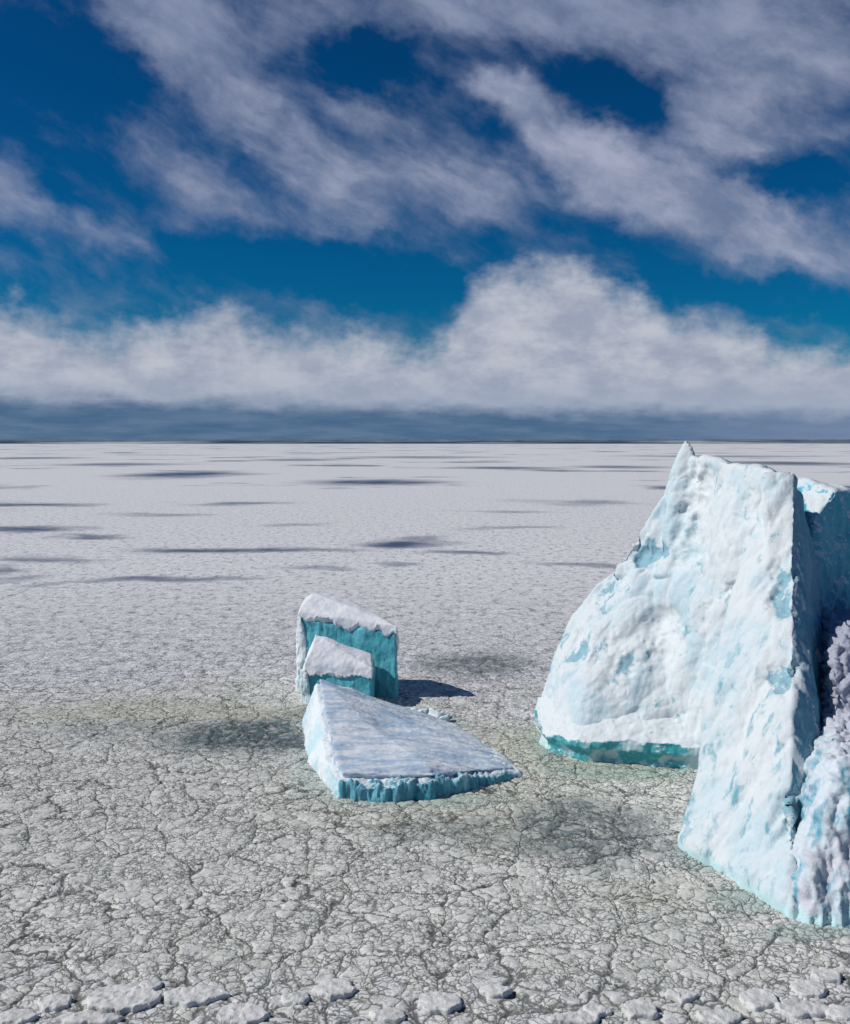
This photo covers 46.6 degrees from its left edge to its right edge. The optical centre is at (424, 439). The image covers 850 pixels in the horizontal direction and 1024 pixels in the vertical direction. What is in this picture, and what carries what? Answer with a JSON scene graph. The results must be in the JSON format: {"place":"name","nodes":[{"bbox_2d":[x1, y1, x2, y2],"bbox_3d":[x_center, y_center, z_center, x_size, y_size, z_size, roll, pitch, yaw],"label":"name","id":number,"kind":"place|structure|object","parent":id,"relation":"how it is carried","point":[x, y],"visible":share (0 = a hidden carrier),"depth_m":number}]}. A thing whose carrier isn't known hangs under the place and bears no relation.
{"place":"outdoors","nodes":[
{"label":"outdoors","id":0,"kind":"place"},
{"bbox_2d":[0,444,849,1023],"bbox_3d":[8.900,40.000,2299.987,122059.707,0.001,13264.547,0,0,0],"label":"sea ice","id":1,"kind":"structure","parent":0,"point":[174,812],"depth_m":120.55},
{"bbox_2d":[0,1008,37,1023],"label":"ice floe","id":2,"kind":"object","parent":1,"relation":"on","point":[17,1016],"visible":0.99,"depth_m":68.19},
{"bbox_2d":[38,992,71,1012],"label":"ice floe","id":3,"kind":"object","parent":1,"relation":"on","point":[56,1001],"visible":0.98,"depth_m":69.84},
{"bbox_2d":[55,1010,122,1023],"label":"ice floe","id":4,"kind":"object","parent":1,"relation":"on","point":[90,1017],"visible":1,"depth_m":68.00},
{"bbox_2d":[86,984,161,1015],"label":"ice floe","id":5,"kind":"object","parent":1,"relation":"on","point":[121,999],"visible":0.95,"depth_m":70.19},
{"bbox_2d":[139,979,162,990],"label":"ice floe","id":6,"kind":"object","parent":1,"relation":"on","point":[155,984],"visible":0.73,"depth_m":72.17},
{"bbox_2d":[163,987,229,1007],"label":"ice floe","id":7,"kind":"object","parent":1,"relation":"on","point":[186,997],"visible":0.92,"depth_m":70.62},
{"bbox_2d":[216,1002,269,1023],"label":"ice floe","id":8,"kind":"object","parent":1,"relation":"on","point":[243,1013],"visible":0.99,"depth_m":68.39},
{"bbox_2d":[281,991,308,1006],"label":"ice floe","id":9,"kind":"object","parent":1,"relation":"on","point":[295,998],"visible":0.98,"depth_m":70.42},
{"bbox_2d":[311,978,356,1002],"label":"ice floe","id":10,"kind":"object","parent":1,"relation":"on","point":[331,990],"visible":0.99,"depth_m":71.47},
{"bbox_2d":[300,635,375,703],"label":"stepped iceberg","id":11,"kind":"object","parent":1,"relation":"on","point":[333,661],"visible":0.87,"depth_m":149.83},
{"bbox_2d":[295,592,398,697],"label":"tabular iceberg","id":12,"kind":"object","parent":1,"relation":"on","point":[349,623],"visible":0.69,"depth_m":155.74},
{"bbox_2d":[369,1007,405,1023],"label":"ice floe","id":13,"kind":"object","parent":1,"relation":"on","point":[390,1015],"visible":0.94,"depth_m":68.30},
{"bbox_2d":[302,679,521,802],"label":"tilted iceberg","id":14,"kind":"object","parent":1,"relation":"on","point":[359,745],"visible":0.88,"depth_m":118.73},
{"bbox_2d":[417,708,428,713],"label":"brash lump","id":15,"kind":"object","parent":1,"relation":"on","point":[425,710],"visible":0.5,"depth_m":142.21},
{"bbox_2d":[428,710,444,717],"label":"brash lump","id":16,"kind":"object","parent":1,"relation":"on","point":[435,713],"visible":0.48,"depth_m":141.03},
{"bbox_2d":[418,991,461,1015],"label":"ice chunk","id":17,"kind":"object","parent":1,"relation":"on","point":[436,1003],"visible":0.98,"depth_m":69.71},
{"bbox_2d":[439,714,449,720],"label":"brash lump","id":18,"kind":"object","parent":1,"relation":"on","point":[445,717],"visible":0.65,"depth_m":139.71},
{"bbox_2d":[479,984,511,998],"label":"ice chunk","id":19,"kind":"object","parent":1,"relation":"on","point":[493,991],"visible":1,"depth_m":71.34},
{"bbox_2d":[548,1010,599,1023],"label":"ice chunk","id":20,"kind":"object","parent":1,"relation":"on","point":[579,1017],"visible":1,"depth_m":67.96},
{"bbox_2d":[582,1003,611,1017],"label":"ice chunk","id":21,"kind":"object","parent":1,"relation":"on","point":[599,1010],"visible":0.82,"depth_m":68.91},
{"bbox_2d":[621,998,657,1019],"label":"ice chunk","id":22,"kind":"object","parent":1,"relation":"on","point":[638,1008],"visible":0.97,"depth_m":68.93},
{"bbox_2d":[665,987,697,1004],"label":"ice chunk","id":23,"kind":"object","parent":1,"relation":"on","point":[681,996],"visible":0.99,"depth_m":70.80},
{"bbox_2d":[534,441,849,928],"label":"iceberg","id":24,"kind":"object","parent":1,"relation":"on","point":[706,634],"visible":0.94,"depth_m":110.51},
{"bbox_2d":[696,1009,741,1023],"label":"ice chunk","id":25,"kind":"object","parent":1,"relation":"on","point":[717,1016],"visible":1,"depth_m":68.20},
{"bbox_2d":[739,987,778,1011],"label":"ice chunk","id":26,"kind":"object","parent":1,"relation":"on","point":[754,999],"visible":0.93,"depth_m":70.27},
{"bbox_2d":[775,998,828,1019],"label":"ice chunk","id":27,"kind":"object","parent":1,"relation":"on","point":[796,1008],"visible":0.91,"depth_m":68.99},
{"bbox_2d":[790,979,827,998],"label":"ice floe","id":28,"kind":"object","parent":1,"relation":"on","point":[807,989],"visible":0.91,"depth_m":71.49},
{"bbox_2d":[810,967,840,984],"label":"ice floe","id":29,"kind":"object","parent":1,"relation":"on","point":[823,975],"visible":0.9,"depth_m":73.36},
{"bbox_2d":[825,1004,849,1021],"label":"ice chunk","id":30,"kind":"object","parent":1,"relation":"on","point":[835,1012],"visible":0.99,"depth_m":68.59},
{"bbox_2d":[0,439,849,443],"bbox_3d":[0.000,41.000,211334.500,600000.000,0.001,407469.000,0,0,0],"label":"sea water","id":31,"kind":"structure","parent":0,"point":[422,441],"depth_m":18377.27},
{"bbox_2d":[0,0,849,438],"label":"sky","id":32,"kind":"structure","parent":0,"point":[220,219]}
]}

